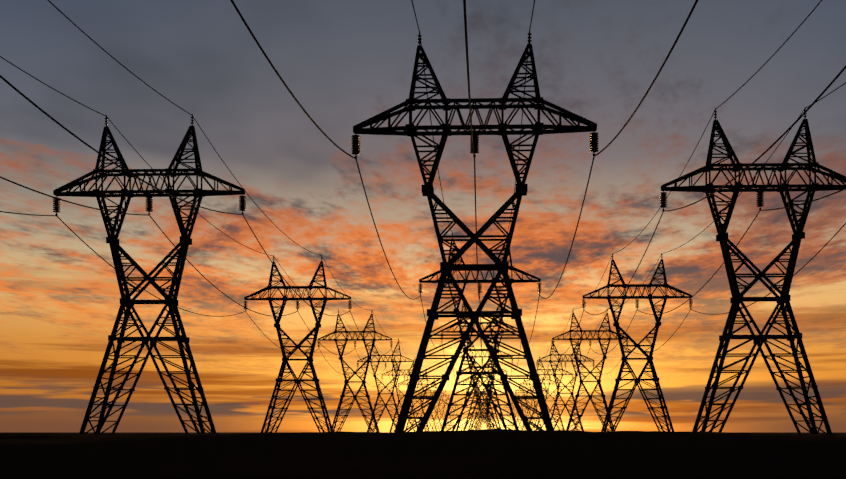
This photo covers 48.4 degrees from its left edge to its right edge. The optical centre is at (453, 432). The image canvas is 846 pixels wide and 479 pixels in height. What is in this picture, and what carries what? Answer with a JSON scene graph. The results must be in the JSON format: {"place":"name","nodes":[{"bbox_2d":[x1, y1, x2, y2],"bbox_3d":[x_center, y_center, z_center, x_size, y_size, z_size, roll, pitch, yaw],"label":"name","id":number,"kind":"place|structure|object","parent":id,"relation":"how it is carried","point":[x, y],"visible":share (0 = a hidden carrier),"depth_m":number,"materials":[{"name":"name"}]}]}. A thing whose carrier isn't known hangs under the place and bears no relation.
{"place":"outdoors","nodes":[
{"label":"outdoors","id":0,"kind":"place"},
{"bbox_2d":[0,429,845,478],"bbox_3d":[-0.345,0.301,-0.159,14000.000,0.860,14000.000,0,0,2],"label":"ground","id":1,"kind":"structure","parent":0,"point":[513,454],"depth_m":11.82,"materials":[{"name":"black plant"}]},
{"bbox_2d":[53,114,245,433],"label":"pylon","id":2,"kind":"object","parent":1,"relation":"on","point":[126,300],"visible":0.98,"depth_m":116.22,"materials":[{"name":"metal"}]},
{"bbox_2d":[244,255,351,432],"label":"pylon","id":3,"kind":"object","parent":1,"relation":"on","point":[286,359],"visible":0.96,"depth_m":208.72,"materials":[{"name":"metal"}]},
{"bbox_2d":[318,309,392,431],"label":"pylon","id":4,"kind":"object","parent":1,"relation":"on","point":[363,381],"visible":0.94,"depth_m":301.20,"materials":[{"name":"metal"}]},
{"bbox_2d":[357,339,413,431],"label":"pylon","id":5,"kind":"object","parent":1,"relation":"on","point":[391,393],"visible":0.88,"depth_m":393.58,"materials":[{"name":"metal"}]},
{"bbox_2d":[0,0,845,410],"bbox_3d":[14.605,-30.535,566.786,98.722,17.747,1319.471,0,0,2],"label":"conductors","id":6,"kind":"object","parent":5,"relation":"attached to","point":[786,132],"visible":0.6,"depth_m":101.88,"materials":[{"name":"metal"}]},
{"bbox_2d":[381,359,427,432],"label":"pylon","id":7,"kind":"object","parent":1,"relation":"on","point":[398,396],"visible":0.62,"depth_m":486.25,"materials":[{"name":"metal"}]},
{"bbox_2d":[398,369,436,431],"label":"pylon","id":8,"kind":"object","parent":1,"relation":"on","point":[416,401],"visible":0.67,"depth_m":578.68,"materials":[{"name":"metal"}]},
{"bbox_2d":[416,379,443,430],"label":"pylon","id":9,"kind":"object","parent":1,"relation":"on","point":[430,401],"visible":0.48,"depth_m":671.32,"materials":[{"name":"metal"}]},
{"bbox_2d":[351,31,598,432],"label":"pylon","id":10,"kind":"object","parent":1,"relation":"on","point":[499,266],"visible":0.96,"depth_m":91.62,"materials":[{"name":"metal"}]},
{"bbox_2d":[441,303,517,430],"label":"pylon","id":11,"kind":"object","parent":1,"relation":"on","point":[480,367],"visible":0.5,"depth_m":276.46,"materials":[{"name":"metal"}]},
{"bbox_2d":[418,233,541,430],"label":"pylon","id":12,"kind":"object","parent":1,"relation":"on","point":[459,372],"visible":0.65,"depth_m":184.01,"materials":[{"name":"metal"}]},
{"bbox_2d":[463,368,500,429],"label":"pylon","id":13,"kind":"object","parent":1,"relation":"on","point":[483,400],"visible":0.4,"depth_m":553.96,"materials":[{"name":"metal"}]},
{"bbox_2d":[459,355,507,429],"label":"pylon","id":14,"kind":"object","parent":1,"relation":"on","point":[480,405],"visible":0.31,"depth_m":461.35,"materials":[{"name":"metal"}]},
{"bbox_2d":[466,378,500,429],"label":"pylon","id":15,"kind":"object","parent":1,"relation":"on","point":[484,405],"visible":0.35,"depth_m":646.66,"materials":[{"name":"metal"}]},
{"bbox_2d":[458,336,512,429],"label":"pylon","id":16,"kind":"object","parent":1,"relation":"on","point":[482,360],"visible":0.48,"depth_m":368.96,"materials":[{"name":"metal"}]},
{"bbox_2d":[515,377,548,429],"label":"pylon","id":17,"kind":"object","parent":1,"relation":"on","point":[530,405],"visible":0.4,"depth_m":668.83,"materials":[{"name":"metal"}]},
{"bbox_2d":[520,368,554,429],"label":"pylon","id":18,"kind":"object","parent":1,"relation":"on","point":[547,379],"visible":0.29,"depth_m":576.15,"materials":[{"name":"metal"}]},
{"bbox_2d":[527,356,573,429],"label":"pylon","id":19,"kind":"object","parent":1,"relation":"on","point":[562,374],"visible":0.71,"depth_m":483.66,"materials":[{"name":"metal"}]},
{"bbox_2d":[536,340,594,430],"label":"pylon","id":20,"kind":"object","parent":1,"relation":"on","point":[566,386],"visible":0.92,"depth_m":391.18,"materials":[{"name":"metal"}]},
{"bbox_2d":[552,310,627,431],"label":"pylon","id":21,"kind":"object","parent":1,"relation":"on","point":[598,381],"visible":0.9,"depth_m":298.66,"materials":[{"name":"metal"}]},
{"bbox_2d":[582,254,692,431],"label":"pylon","id":22,"kind":"object","parent":1,"relation":"on","point":[649,358],"visible":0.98,"depth_m":206.14,"materials":[{"name":"metal"}]},
{"bbox_2d":[660,107,845,434],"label":"pylon","id":23,"kind":"object","parent":1,"relation":"on","point":[738,298],"visible":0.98,"depth_m":113.71,"materials":[{"name":"metal"}]},
{"bbox_2d":[0,0,845,431],"label":"sky","id":24,"kind":"structure","parent":0,"point":[347,63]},
{"bbox_2d":[425,390,448,430],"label":"pylon","id":25,"kind":"object","parent":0,"point":[436,412],"visible":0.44,"depth_m":763.97,"materials":[{"name":"metal"}]},
{"bbox_2d":[426,392,448,430],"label":"pylon","id":26,"kind":"object","parent":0,"point":[439,411],"visible":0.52,"depth_m":856.68,"materials":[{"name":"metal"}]},
{"bbox_2d":[437,397,450,430],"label":"pylon","id":27,"kind":"object","parent":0,"point":[446,410],"visible":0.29,"depth_m":950.42,"materials":[{"name":"metal"}]},
{"bbox_2d":[472,393,497,429],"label":"pylon","id":28,"kind":"object","parent":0,"point":[482,417],"visible":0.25,"depth_m":739.11,"materials":[{"name":"metal"}]},
{"bbox_2d":[518,386,534,429],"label":"pylon","id":29,"kind":"object","parent":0,"point":[526,408],"visible":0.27,"depth_m":761.49,"materials":[{"name":"metal"}]}
]}

